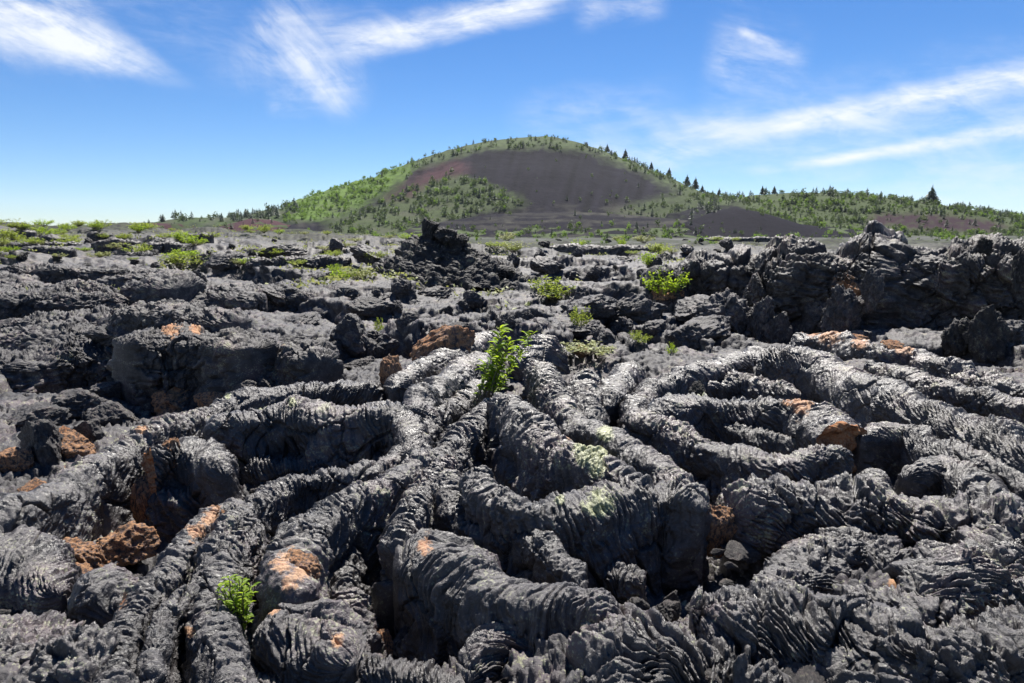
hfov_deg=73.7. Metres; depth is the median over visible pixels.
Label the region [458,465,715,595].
lava lobe
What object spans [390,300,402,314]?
lava boulder
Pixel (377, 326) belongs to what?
green shrub
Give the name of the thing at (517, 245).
green shrub
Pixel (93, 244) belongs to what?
lava ledge
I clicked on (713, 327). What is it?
lava slab
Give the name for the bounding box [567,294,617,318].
lava slab
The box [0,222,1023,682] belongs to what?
ground
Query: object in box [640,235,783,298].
lava ridge
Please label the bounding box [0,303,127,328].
lava ledge
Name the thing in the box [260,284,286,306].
lava slab
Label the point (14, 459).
rusty boulder
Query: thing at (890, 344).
rusty slab
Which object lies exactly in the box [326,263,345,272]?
green shrub
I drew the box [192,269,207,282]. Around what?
lava boulder
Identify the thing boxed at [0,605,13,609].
lava boulder
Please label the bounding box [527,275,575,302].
green shrub
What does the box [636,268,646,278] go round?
lava boulder
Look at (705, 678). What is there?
lava boulder
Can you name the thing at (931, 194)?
conifer tree
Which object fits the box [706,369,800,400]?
lava lobe
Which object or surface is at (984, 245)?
scoria boulder
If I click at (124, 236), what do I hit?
green shrub
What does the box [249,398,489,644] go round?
lava lobe
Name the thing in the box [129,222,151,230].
green shrub
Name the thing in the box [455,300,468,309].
lava boulder
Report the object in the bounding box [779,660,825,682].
lava boulder
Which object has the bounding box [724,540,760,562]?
rock
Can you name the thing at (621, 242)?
green shrub
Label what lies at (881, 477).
lava lobe
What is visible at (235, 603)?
leafy plant
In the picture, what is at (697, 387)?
rock spire
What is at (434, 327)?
lava boulder
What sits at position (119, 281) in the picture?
lava ledge
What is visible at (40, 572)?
lava lobe
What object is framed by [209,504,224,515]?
rusty slab
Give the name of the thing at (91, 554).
rusty slab
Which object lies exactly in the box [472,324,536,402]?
leafy plant
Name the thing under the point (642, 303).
lava slab
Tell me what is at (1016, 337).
lava boulder
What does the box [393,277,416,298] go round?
lava boulder
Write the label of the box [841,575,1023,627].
lava lobe
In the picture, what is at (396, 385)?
lava lobe
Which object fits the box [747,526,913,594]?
lava lobe
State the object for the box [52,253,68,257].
green shrub
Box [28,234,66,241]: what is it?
lava ledge
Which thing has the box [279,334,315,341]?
lava slab
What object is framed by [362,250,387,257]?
green shrub
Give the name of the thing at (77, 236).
green shrub
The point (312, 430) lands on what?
lava lobe
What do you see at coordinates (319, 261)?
lava ledge
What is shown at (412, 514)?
lava lobe
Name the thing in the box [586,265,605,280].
lava boulder
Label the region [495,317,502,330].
lava boulder
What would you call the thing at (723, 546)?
lava boulder
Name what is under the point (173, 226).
red mound
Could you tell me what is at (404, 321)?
lava boulder
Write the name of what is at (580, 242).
green shrub
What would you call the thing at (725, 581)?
lava slab
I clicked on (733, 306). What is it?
lava boulder
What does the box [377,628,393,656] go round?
rusty boulder
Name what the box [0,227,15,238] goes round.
green shrub
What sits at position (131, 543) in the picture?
rusty slab
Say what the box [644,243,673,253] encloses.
green shrub
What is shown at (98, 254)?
green shrub
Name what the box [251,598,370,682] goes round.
lava lobe
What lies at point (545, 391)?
lava lobe
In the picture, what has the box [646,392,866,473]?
lava lobe
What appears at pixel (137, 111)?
sky
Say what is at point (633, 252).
green shrub
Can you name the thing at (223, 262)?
lava slab
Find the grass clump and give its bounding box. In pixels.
[560,339,616,355]
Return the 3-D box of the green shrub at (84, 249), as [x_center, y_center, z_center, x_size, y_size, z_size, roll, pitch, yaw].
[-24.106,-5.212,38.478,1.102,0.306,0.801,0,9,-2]
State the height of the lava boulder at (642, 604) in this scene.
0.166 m
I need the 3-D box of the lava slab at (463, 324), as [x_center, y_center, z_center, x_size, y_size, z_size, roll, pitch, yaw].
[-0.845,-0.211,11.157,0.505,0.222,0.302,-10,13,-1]
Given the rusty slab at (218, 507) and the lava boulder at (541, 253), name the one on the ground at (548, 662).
the lava boulder at (541, 253)
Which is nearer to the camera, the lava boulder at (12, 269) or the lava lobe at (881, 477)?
the lava lobe at (881, 477)
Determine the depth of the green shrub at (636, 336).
10.55 m
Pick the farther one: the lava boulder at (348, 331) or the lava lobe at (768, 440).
the lava boulder at (348, 331)
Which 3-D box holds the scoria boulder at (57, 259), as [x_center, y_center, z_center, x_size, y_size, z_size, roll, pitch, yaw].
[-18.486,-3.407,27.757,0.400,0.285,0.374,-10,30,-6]
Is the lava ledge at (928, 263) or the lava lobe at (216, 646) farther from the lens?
the lava ledge at (928, 263)
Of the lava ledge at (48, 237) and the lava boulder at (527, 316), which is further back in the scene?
the lava ledge at (48, 237)
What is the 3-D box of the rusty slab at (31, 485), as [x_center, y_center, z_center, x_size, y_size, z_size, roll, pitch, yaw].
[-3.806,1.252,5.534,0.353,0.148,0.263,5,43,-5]
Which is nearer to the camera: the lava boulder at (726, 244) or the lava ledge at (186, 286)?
the lava ledge at (186, 286)
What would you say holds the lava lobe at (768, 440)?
on the ground at (548, 662)
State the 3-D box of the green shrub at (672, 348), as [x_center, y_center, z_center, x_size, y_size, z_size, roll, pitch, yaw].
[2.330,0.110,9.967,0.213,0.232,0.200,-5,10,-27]
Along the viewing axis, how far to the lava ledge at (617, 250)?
61.02 m
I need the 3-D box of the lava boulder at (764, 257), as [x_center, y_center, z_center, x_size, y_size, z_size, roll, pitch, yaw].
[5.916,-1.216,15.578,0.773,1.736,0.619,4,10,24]
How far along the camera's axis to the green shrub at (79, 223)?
64.47 m
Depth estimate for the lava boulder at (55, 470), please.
5.91 m
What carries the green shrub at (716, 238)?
on the ground at (548, 662)
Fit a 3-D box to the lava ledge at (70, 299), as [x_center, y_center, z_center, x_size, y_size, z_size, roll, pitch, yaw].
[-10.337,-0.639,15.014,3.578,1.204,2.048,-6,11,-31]
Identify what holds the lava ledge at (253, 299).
on the ground at (548, 662)
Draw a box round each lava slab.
[0,318,16,326]
[0,609,20,615]
[6,402,71,428]
[50,388,106,418]
[83,324,112,342]
[85,400,139,425]
[100,339,112,346]
[187,290,206,303]
[203,253,246,270]
[257,244,308,258]
[257,338,345,386]
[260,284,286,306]
[268,308,277,312]
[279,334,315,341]
[284,311,321,324]
[326,283,359,298]
[343,358,370,369]
[346,296,394,317]
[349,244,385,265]
[355,334,385,358]
[364,356,375,361]
[375,331,400,355]
[376,291,398,299]
[417,286,454,298]
[449,321,468,327]
[530,255,565,273]
[548,316,604,337]
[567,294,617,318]
[604,292,652,321]
[615,256,632,261]
[630,302,668,324]
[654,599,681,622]
[674,294,709,322]
[680,244,693,254]
[684,315,730,339]
[685,602,689,614]
[710,548,724,554]
[719,578,736,586]
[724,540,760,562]
[724,561,738,569]
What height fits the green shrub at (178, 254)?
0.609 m
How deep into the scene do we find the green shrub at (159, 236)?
43.84 m
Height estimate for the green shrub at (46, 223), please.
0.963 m
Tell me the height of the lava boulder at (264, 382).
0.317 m
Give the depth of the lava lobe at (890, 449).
5.65 m
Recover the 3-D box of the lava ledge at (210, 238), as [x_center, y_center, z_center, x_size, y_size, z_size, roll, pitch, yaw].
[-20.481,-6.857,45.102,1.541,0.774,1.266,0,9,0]
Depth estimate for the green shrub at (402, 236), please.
65.32 m
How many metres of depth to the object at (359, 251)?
29.48 m
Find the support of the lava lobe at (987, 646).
on the ground at (548, 662)
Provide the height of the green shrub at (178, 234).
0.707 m
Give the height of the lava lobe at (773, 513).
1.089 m
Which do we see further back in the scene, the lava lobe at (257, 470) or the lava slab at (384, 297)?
the lava slab at (384, 297)
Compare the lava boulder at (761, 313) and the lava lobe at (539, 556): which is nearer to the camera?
the lava lobe at (539, 556)
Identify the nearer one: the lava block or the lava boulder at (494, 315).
the lava block
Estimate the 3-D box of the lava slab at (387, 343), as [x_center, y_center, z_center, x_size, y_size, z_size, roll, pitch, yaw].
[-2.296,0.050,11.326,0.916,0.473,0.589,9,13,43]
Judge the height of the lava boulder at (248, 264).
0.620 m
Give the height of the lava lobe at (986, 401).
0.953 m
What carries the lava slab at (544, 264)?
on the ground at (548, 662)
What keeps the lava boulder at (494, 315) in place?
on the ground at (548, 662)
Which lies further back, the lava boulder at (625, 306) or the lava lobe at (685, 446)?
the lava boulder at (625, 306)
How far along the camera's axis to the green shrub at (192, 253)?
32.13 m
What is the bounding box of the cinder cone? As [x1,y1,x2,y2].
[129,136,724,233]
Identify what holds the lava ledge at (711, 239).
on the ground at (548, 662)
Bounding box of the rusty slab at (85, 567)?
[76,562,92,573]
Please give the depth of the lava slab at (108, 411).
7.60 m
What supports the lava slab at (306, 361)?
on the ground at (548, 662)
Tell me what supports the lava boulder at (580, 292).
on the ground at (548, 662)
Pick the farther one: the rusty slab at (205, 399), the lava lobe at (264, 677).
the rusty slab at (205, 399)
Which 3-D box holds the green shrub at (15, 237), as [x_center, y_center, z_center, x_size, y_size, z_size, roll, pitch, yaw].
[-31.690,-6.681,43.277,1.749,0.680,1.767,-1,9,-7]
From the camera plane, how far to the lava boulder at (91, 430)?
6.49 m
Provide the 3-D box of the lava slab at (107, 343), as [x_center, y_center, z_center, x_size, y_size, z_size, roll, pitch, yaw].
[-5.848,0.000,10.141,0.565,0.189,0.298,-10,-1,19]
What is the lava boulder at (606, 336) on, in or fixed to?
on the ground at (548, 662)
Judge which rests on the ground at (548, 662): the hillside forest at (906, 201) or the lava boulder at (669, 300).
the lava boulder at (669, 300)
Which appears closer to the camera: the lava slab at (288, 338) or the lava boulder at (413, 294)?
the lava slab at (288, 338)
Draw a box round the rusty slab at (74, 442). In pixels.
[58,426,95,459]
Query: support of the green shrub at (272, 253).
on the ground at (548, 662)
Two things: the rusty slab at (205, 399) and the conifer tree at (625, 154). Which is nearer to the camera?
the rusty slab at (205, 399)
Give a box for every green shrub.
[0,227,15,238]
[0,231,25,239]
[0,237,13,245]
[2,245,19,251]
[10,221,30,228]
[16,224,39,229]
[17,237,45,243]
[32,218,54,226]
[34,226,56,236]
[52,236,80,241]
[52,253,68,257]
[57,223,76,230]
[59,234,81,237]
[71,220,84,225]
[73,246,93,250]
[84,221,106,228]
[85,251,111,256]
[91,219,111,228]
[106,242,129,249]
[114,233,131,238]
[121,243,153,251]
[128,224,148,232]
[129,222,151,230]
[143,223,157,228]
[155,233,172,238]
[156,251,201,267]
[163,248,197,257]
[168,231,189,240]
[173,233,197,242]
[180,236,207,245]
[183,250,199,256]
[203,232,221,237]
[231,258,245,264]
[237,256,255,263]
[241,225,254,231]
[252,247,281,255]
[255,224,273,232]
[273,229,284,233]
[287,259,306,265]
[317,245,327,250]
[324,249,343,256]
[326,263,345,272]
[329,266,359,279]
[342,243,356,247]
[345,267,377,279]
[347,237,362,241]
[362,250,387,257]
[373,318,384,330]
[398,232,421,238]
[485,241,511,248]
[497,232,515,240]
[500,241,528,252]
[506,247,520,251]
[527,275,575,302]
[569,305,592,325]
[571,237,585,244]
[616,236,627,244]
[625,250,640,254]
[629,330,651,342]
[631,235,655,242]
[637,251,660,267]
[639,266,689,296]
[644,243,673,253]
[665,248,678,253]
[665,342,678,353]
[709,236,722,240]
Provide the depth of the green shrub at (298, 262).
28.48 m
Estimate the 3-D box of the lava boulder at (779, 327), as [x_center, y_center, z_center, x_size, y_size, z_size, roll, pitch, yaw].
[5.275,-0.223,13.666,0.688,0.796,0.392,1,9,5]
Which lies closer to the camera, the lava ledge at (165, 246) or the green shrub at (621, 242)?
the lava ledge at (165, 246)
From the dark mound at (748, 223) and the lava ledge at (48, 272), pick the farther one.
the dark mound at (748, 223)
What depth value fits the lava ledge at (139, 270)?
27.45 m
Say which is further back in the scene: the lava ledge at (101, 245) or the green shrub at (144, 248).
the lava ledge at (101, 245)
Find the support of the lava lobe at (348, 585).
on the ground at (548, 662)
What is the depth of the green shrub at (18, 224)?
52.19 m
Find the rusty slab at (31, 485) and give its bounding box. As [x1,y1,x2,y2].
[17,478,46,491]
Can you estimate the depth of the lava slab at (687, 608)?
3.61 m
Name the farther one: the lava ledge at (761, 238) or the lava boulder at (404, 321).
the lava ledge at (761, 238)
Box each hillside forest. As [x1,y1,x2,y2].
[145,134,1023,245]
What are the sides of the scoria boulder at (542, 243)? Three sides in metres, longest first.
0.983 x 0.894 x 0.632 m
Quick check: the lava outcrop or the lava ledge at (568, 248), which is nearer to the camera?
the lava outcrop
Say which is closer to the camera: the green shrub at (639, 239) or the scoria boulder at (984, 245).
the scoria boulder at (984, 245)
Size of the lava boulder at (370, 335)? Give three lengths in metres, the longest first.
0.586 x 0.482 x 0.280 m
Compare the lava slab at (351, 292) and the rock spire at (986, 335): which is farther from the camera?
the lava slab at (351, 292)
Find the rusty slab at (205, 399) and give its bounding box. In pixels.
[193,391,224,407]
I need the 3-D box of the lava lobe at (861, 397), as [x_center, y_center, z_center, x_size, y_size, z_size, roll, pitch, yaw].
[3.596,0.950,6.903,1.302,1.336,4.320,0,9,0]
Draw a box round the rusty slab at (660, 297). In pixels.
[651,283,686,300]
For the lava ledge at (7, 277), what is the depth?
17.68 m
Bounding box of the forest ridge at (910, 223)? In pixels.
[665,193,1023,235]
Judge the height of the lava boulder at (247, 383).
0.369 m
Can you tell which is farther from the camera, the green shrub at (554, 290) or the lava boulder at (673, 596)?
the green shrub at (554, 290)
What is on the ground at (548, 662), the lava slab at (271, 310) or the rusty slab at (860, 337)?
the rusty slab at (860, 337)
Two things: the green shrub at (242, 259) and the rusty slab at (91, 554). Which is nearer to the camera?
the rusty slab at (91, 554)
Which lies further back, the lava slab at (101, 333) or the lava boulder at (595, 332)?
the lava boulder at (595, 332)
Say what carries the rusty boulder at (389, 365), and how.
on the lava lobe at (396, 385)
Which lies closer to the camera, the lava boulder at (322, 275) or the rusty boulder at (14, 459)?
the rusty boulder at (14, 459)
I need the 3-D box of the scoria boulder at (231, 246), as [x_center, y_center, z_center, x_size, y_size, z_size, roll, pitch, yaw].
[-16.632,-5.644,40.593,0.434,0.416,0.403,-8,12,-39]
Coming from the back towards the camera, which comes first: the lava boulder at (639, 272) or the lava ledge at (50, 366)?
the lava boulder at (639, 272)
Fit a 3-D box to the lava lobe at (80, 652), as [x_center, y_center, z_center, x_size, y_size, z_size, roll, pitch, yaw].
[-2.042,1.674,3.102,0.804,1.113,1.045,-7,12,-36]
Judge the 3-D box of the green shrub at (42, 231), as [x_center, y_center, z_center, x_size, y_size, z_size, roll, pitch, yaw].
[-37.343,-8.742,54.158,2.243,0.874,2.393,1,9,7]
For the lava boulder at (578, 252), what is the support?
on the ground at (548, 662)
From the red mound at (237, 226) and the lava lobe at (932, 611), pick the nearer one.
the lava lobe at (932, 611)
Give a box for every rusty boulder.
[0,447,34,472]
[130,473,150,523]
[161,437,179,468]
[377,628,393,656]
[379,355,401,384]
[573,345,589,357]
[706,504,737,557]
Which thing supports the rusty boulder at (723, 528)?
on the lava lobe at (658, 532)
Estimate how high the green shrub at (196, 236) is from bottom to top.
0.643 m
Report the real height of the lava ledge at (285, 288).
0.626 m
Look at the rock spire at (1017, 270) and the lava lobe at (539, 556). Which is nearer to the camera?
the lava lobe at (539, 556)
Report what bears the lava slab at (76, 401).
on the ground at (548, 662)
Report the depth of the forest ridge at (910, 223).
347.98 m
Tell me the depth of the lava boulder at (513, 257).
39.37 m
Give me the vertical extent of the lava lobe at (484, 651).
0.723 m
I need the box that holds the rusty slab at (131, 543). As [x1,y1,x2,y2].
[96,521,160,566]
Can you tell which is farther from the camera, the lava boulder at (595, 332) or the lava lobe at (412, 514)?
the lava boulder at (595, 332)
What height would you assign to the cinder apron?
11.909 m
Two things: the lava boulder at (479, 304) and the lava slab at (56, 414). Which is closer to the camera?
the lava slab at (56, 414)
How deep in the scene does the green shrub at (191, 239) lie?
38.55 m
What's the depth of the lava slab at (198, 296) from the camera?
16.04 m
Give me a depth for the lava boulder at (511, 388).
8.85 m
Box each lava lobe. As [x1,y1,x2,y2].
[0,379,385,541]
[0,524,82,615]
[0,609,120,682]
[64,563,138,628]
[92,497,244,682]
[136,379,491,682]
[141,435,244,517]
[144,486,200,542]
[180,516,269,682]
[203,394,411,478]
[241,452,356,487]
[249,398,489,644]
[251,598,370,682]
[256,672,283,682]
[329,545,387,657]
[359,654,464,682]
[361,399,434,461]
[371,454,458,640]
[382,331,506,404]
[392,528,622,668]
[402,351,508,417]
[433,446,588,588]
[456,622,528,682]
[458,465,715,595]
[484,392,652,502]
[506,334,569,381]
[520,360,694,486]
[565,602,785,682]
[566,368,610,426]
[599,360,645,426]
[615,366,853,491]
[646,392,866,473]
[681,345,764,393]
[689,579,928,682]
[695,479,720,505]
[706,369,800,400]
[709,471,1023,580]
[713,422,797,454]
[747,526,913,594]
[754,344,1023,471]
[790,330,1023,397]
[821,601,1023,682]
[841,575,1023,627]
[852,421,1023,499]
[856,468,896,493]
[863,360,1023,423]
[882,524,1023,618]
[893,454,1023,506]
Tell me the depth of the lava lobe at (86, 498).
5.06 m
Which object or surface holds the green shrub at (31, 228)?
on the ground at (548, 662)
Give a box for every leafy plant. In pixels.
[215,574,259,632]
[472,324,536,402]
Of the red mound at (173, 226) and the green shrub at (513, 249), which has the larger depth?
the red mound at (173, 226)
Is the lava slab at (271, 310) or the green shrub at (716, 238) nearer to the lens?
the lava slab at (271, 310)
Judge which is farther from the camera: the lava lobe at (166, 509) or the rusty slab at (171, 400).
the rusty slab at (171, 400)
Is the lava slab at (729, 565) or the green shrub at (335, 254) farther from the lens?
the green shrub at (335, 254)
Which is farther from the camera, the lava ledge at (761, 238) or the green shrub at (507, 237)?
the green shrub at (507, 237)
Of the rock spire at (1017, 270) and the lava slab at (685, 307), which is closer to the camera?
the rock spire at (1017, 270)
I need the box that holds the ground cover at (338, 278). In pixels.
[0,218,765,309]
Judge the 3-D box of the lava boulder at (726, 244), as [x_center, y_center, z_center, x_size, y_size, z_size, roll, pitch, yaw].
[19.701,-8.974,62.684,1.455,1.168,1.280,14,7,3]
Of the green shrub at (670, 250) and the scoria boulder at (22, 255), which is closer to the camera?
the scoria boulder at (22, 255)
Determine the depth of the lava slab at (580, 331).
12.18 m
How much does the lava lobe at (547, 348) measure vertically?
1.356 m
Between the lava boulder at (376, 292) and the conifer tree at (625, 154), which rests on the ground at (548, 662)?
the lava boulder at (376, 292)
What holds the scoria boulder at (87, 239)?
on the ground at (548, 662)
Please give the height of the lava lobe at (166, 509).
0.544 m
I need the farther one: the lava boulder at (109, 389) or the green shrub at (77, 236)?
the green shrub at (77, 236)
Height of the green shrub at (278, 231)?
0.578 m
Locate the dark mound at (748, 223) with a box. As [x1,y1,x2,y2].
[676,208,849,237]
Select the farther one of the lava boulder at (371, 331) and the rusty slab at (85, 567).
the lava boulder at (371, 331)
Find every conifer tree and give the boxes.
[622,148,628,157]
[683,174,690,185]
[692,179,699,188]
[925,186,939,202]
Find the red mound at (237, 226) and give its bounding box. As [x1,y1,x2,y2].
[221,218,289,230]
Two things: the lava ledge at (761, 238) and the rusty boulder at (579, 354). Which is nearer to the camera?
the rusty boulder at (579, 354)
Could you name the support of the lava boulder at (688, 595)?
on the ground at (548, 662)
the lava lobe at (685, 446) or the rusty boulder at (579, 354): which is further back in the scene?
the rusty boulder at (579, 354)
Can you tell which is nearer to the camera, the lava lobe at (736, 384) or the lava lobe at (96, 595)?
the lava lobe at (96, 595)
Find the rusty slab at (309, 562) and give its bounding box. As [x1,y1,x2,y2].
[285,548,321,579]
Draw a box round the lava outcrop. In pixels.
[742,220,1023,333]
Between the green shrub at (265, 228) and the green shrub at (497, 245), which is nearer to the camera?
the green shrub at (497, 245)
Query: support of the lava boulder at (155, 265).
on the ground at (548, 662)
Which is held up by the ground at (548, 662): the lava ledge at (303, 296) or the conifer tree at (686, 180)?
the lava ledge at (303, 296)
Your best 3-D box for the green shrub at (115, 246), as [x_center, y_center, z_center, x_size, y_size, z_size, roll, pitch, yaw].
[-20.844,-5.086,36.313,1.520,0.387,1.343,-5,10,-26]
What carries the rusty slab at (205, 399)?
on the ground at (548, 662)
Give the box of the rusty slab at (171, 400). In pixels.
[151,386,189,414]
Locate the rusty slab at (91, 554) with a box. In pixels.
[62,537,107,568]
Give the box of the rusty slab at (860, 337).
[809,332,870,339]
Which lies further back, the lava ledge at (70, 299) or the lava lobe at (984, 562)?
the lava ledge at (70, 299)
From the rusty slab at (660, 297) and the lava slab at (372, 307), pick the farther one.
the rusty slab at (660, 297)
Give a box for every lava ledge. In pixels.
[0,270,39,283]
[0,278,115,316]
[0,281,53,289]
[0,285,128,319]
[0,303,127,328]
[0,319,95,350]
[0,337,112,393]
[12,228,36,237]
[13,262,129,283]
[14,240,81,249]
[20,244,76,257]
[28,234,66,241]
[68,272,206,279]
[87,231,112,240]
[87,270,172,288]
[90,241,95,249]
[95,237,141,255]
[106,298,255,346]
[118,250,152,256]
[118,270,206,305]
[131,266,178,273]
[141,240,182,252]
[189,232,213,242]
[203,286,267,312]
[207,282,251,292]
[246,254,351,272]
[248,281,302,305]
[285,289,316,311]
[544,243,583,253]
[581,244,658,255]
[698,236,733,240]
[732,236,773,242]
[899,246,1023,308]
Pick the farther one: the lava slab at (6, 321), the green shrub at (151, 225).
the green shrub at (151, 225)
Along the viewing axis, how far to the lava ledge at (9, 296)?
15.02 m
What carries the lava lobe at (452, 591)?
on the ground at (548, 662)
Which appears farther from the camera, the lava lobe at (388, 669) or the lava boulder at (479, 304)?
the lava boulder at (479, 304)
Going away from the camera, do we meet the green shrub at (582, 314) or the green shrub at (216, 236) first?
the green shrub at (582, 314)
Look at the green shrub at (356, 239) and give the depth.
61.15 m
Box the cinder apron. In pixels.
[382,212,862,237]
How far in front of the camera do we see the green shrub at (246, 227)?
69.63 m
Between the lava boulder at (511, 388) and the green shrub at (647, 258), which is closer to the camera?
the lava boulder at (511, 388)
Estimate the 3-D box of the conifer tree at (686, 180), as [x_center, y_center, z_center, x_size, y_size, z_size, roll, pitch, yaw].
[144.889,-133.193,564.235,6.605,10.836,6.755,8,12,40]
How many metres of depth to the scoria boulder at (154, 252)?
33.51 m
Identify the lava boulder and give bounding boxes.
[0,265,19,274]
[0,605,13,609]
[17,419,63,466]
[48,466,61,476]
[72,418,105,441]
[89,381,121,398]
[123,308,138,324]
[132,573,142,579]
[150,262,160,267]
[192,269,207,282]
[229,380,256,391]
[245,261,254,269]
[257,377,271,387]
[315,272,333,280]
[329,238,343,252]
[329,313,368,357]
[330,341,344,361]
[345,302,353,313]
[351,265,363,276]
[367,330,376,336]
[368,330,377,340]
[371,289,380,296]
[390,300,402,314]
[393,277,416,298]
[395,313,419,329]
[400,292,416,301]
[429,325,438,332]
[444,305,453,314]
[444,652,450,663]
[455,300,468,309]
[463,290,485,308]
[475,299,482,307]
[488,309,497,319]
[495,312,516,330]
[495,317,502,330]
[505,252,519,264]
[508,385,515,391]
[521,311,533,320]
[534,250,545,257]
[569,271,580,278]
[571,247,582,256]
[573,286,589,299]
[577,310,590,319]
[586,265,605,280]
[592,328,600,341]
[597,328,616,344]
[609,316,637,334]
[618,301,632,317]
[627,597,649,610]
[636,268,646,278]
[641,319,666,336]
[646,257,662,267]
[663,590,679,601]
[664,322,703,349]
[667,292,680,303]
[669,269,684,283]
[681,591,693,603]
[691,287,749,334]
[695,667,721,682]
[718,238,733,249]
[720,542,743,564]
[745,296,774,342]
[759,251,770,265]
[761,311,792,343]
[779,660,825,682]
[799,300,826,333]
[818,284,866,332]
[859,267,884,313]
[1006,320,1023,344]
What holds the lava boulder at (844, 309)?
on the lava outcrop
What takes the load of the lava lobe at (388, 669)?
on the ground at (548, 662)
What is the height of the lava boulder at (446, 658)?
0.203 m
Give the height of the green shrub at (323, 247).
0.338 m
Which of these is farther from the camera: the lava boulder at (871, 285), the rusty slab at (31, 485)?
the lava boulder at (871, 285)
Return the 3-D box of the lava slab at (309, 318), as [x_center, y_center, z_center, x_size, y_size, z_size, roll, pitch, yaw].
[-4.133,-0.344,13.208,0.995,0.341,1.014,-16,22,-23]
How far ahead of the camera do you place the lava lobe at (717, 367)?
8.54 m
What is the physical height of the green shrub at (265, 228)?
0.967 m
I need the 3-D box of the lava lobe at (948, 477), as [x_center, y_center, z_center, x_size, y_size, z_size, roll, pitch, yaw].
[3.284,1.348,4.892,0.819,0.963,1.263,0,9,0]
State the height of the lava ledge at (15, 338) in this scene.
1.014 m
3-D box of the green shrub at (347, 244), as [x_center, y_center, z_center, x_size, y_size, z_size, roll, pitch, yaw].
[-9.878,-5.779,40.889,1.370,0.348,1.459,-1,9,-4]
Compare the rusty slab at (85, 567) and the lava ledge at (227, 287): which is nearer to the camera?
the rusty slab at (85, 567)
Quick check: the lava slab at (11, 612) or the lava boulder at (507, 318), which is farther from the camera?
the lava boulder at (507, 318)
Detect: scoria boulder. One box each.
[16,251,29,259]
[52,254,61,261]
[84,237,93,242]
[130,259,138,264]
[149,249,158,254]
[228,243,235,249]
[248,251,256,255]
[538,241,548,247]
[976,236,993,256]
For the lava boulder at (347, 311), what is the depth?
15.24 m
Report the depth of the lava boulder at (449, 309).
16.57 m
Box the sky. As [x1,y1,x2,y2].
[0,0,1023,225]
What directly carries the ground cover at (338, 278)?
on the ground at (548, 662)
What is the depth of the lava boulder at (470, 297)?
18.22 m
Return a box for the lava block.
[104,321,279,415]
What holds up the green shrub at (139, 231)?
on the ground at (548, 662)
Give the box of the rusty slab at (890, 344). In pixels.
[880,339,904,349]
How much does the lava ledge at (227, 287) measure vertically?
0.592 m
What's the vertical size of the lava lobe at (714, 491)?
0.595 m
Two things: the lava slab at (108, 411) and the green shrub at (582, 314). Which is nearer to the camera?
the lava slab at (108, 411)
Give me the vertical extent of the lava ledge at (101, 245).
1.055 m
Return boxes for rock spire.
[688,380,705,395]
[940,317,969,357]
[962,304,1010,364]
[1011,250,1023,294]
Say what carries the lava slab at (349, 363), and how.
on the ground at (548, 662)
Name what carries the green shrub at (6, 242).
on the ground at (548, 662)
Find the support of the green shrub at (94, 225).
on the ground at (548, 662)
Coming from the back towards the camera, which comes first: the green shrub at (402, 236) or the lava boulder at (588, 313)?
the green shrub at (402, 236)
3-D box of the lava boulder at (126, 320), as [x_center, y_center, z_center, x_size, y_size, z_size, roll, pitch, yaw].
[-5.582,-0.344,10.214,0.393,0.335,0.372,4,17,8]
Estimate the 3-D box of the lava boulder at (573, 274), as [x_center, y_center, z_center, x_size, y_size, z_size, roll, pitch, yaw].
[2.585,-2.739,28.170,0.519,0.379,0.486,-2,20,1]
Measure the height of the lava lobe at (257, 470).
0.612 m
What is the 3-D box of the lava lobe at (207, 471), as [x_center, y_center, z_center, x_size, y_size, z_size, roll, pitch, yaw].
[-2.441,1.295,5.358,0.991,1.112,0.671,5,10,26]
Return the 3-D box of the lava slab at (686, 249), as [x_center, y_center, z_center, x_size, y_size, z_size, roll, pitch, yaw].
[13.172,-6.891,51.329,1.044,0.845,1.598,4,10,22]
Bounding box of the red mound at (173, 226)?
[149,223,194,229]
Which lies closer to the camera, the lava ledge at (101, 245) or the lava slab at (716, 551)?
the lava slab at (716, 551)
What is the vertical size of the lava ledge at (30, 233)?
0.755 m
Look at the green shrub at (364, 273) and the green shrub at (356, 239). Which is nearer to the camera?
the green shrub at (364, 273)
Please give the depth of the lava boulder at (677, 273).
19.10 m
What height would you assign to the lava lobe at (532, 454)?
1.208 m
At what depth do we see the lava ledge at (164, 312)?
9.61 m
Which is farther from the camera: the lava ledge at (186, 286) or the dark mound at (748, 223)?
the dark mound at (748, 223)
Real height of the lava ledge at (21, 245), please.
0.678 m
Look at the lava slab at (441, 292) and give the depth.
20.39 m
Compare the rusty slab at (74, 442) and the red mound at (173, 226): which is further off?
the red mound at (173, 226)
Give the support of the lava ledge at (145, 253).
on the ground at (548, 662)
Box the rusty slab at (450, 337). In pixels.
[410,325,475,360]
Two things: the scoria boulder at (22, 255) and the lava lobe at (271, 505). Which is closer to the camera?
the lava lobe at (271, 505)
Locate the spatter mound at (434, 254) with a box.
[364,217,550,291]
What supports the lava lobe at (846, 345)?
on the ground at (548, 662)

